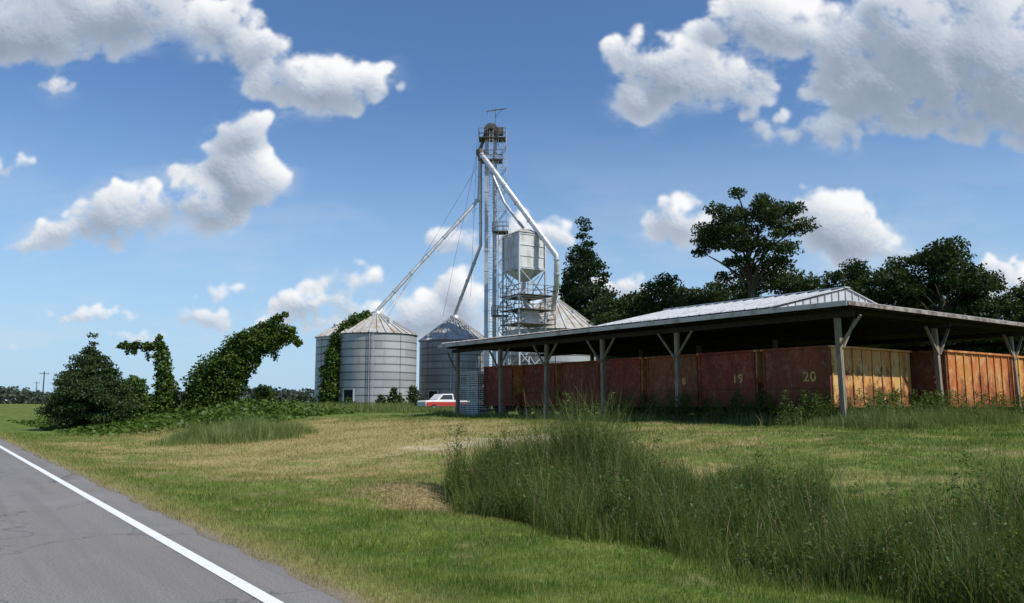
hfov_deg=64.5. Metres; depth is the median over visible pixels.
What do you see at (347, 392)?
door
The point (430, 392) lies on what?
door
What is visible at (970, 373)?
farm wagon
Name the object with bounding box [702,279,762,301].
broadleaf tree
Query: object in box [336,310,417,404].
grain bin
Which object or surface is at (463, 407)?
slatted crate
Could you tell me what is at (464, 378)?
slatted crate
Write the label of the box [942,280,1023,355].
broadleaf tree
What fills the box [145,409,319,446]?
tall grass clump
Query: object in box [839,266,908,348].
broadleaf tree
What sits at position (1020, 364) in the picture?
farm wagon
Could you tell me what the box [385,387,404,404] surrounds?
bush
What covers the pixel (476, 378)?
slatted crate
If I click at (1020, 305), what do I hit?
broadleaf tree
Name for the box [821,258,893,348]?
broadleaf tree
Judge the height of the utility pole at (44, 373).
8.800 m
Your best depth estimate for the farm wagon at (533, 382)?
47.99 m
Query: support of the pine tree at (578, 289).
on the ground at (16, 411)
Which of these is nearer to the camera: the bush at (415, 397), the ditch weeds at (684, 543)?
the ditch weeds at (684, 543)
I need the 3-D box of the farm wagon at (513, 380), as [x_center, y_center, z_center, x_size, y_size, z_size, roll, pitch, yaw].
[1.101,5.834,51.958,7.450,3.285,3.400,5,-9,-35]
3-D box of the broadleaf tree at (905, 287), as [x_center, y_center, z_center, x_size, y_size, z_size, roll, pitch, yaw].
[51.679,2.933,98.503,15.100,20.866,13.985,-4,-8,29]
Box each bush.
[123,374,150,420]
[249,384,279,406]
[341,397,355,404]
[375,394,386,404]
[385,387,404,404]
[405,385,423,407]
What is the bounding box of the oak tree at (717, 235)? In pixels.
[689,187,821,297]
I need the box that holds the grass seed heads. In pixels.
[441,393,1022,601]
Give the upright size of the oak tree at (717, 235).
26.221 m
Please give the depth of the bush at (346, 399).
83.85 m
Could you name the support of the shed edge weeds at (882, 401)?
on the ground at (16, 411)
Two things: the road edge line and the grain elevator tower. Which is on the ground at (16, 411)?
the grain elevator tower
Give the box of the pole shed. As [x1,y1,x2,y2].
[438,286,1023,420]
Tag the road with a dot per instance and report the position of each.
(60, 543)
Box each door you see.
[342,388,354,403]
[428,390,438,407]
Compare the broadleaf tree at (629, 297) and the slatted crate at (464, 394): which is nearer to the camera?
the slatted crate at (464, 394)
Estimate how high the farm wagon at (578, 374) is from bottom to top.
3.285 m
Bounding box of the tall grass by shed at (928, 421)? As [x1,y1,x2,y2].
[403,400,1023,429]
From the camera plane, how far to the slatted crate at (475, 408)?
51.91 m
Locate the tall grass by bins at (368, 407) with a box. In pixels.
[245,401,533,412]
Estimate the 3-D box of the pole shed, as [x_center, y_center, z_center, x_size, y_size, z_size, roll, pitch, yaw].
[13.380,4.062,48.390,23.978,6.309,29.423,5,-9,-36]
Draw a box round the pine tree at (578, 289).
[550,216,620,324]
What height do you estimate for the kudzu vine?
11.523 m
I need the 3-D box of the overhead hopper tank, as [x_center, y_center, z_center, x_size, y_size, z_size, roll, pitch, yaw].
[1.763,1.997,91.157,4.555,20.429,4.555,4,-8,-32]
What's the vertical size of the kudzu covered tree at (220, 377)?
8.284 m
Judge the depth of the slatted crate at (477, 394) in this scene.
51.94 m
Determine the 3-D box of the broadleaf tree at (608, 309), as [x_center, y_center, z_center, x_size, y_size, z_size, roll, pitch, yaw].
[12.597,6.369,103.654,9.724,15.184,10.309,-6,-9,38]
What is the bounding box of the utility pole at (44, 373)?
[40,371,48,405]
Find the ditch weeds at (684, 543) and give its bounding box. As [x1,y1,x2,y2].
[429,382,1023,602]
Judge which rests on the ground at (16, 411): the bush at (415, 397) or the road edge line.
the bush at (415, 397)
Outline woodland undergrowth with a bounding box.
[605,280,1000,358]
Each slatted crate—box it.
[460,372,472,386]
[460,387,480,400]
[460,402,480,414]
[468,371,483,385]
[468,386,483,400]
[468,402,490,415]
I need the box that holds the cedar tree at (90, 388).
[33,332,144,429]
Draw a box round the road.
[0,439,342,602]
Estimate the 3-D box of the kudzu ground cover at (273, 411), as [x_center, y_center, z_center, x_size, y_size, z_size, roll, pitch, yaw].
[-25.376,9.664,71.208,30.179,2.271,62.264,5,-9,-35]
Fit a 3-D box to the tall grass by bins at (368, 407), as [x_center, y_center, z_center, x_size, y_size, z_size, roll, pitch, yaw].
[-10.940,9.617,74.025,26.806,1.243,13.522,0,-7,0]
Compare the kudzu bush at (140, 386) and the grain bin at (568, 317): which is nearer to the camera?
the kudzu bush at (140, 386)
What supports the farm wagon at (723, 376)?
on the ground at (16, 411)
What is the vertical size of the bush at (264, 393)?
2.725 m
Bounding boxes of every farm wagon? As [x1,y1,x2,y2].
[480,365,554,416]
[520,363,594,415]
[559,360,610,415]
[596,357,698,418]
[645,354,714,418]
[697,350,780,418]
[760,345,913,417]
[900,350,1011,412]
[1005,355,1023,410]
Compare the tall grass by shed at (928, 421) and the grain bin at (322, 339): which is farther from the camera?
the grain bin at (322, 339)
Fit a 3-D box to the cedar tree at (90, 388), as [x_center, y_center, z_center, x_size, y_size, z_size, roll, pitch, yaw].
[-26.694,5.306,51.757,5.606,6.724,5.787,0,-7,0]
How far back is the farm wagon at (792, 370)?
33.75 m
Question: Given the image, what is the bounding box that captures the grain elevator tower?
[376,108,559,403]
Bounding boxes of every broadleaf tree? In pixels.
[581,294,637,358]
[619,290,662,316]
[629,271,698,316]
[656,284,734,318]
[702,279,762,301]
[754,266,817,294]
[784,271,877,347]
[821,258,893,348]
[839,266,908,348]
[866,234,1007,349]
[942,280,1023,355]
[995,277,1023,355]
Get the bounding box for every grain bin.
[314,317,349,402]
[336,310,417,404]
[418,315,488,407]
[504,297,599,364]
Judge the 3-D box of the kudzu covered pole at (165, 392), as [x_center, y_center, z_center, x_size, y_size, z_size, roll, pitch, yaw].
[-26.548,5.716,59.981,5.161,6.704,2.831,-3,-8,21]
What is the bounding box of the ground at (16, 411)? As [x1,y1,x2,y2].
[0,403,1023,602]
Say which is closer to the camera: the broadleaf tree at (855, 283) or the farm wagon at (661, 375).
the farm wagon at (661, 375)
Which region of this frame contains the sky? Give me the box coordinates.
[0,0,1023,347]
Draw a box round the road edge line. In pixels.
[0,446,283,602]
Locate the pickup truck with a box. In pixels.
[417,394,469,407]
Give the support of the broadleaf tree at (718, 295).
on the ground at (16, 411)
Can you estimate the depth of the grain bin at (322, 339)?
95.52 m
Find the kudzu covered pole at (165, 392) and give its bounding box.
[115,334,183,415]
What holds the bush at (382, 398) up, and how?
on the ground at (16, 411)
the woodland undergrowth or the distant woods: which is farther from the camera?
the distant woods
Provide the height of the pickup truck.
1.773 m
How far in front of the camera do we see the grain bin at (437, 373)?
96.38 m
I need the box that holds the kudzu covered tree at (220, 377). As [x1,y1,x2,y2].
[178,311,303,413]
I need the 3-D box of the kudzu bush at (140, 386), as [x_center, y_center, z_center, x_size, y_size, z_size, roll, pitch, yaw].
[-26.792,7.076,57.442,2.443,3.830,2.557,6,-9,-41]
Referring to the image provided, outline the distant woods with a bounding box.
[0,384,418,403]
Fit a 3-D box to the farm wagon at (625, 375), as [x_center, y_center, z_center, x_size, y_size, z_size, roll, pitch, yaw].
[7.473,4.777,43.472,7.450,3.285,3.400,5,-9,-36]
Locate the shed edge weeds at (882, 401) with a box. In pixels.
[594,387,1023,426]
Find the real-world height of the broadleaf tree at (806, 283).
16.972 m
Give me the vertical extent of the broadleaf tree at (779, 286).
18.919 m
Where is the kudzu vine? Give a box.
[313,310,371,404]
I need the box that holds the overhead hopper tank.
[500,228,555,364]
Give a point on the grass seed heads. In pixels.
(826, 526)
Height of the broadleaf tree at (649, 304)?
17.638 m
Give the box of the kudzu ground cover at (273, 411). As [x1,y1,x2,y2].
[1,398,364,436]
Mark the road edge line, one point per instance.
(254, 591)

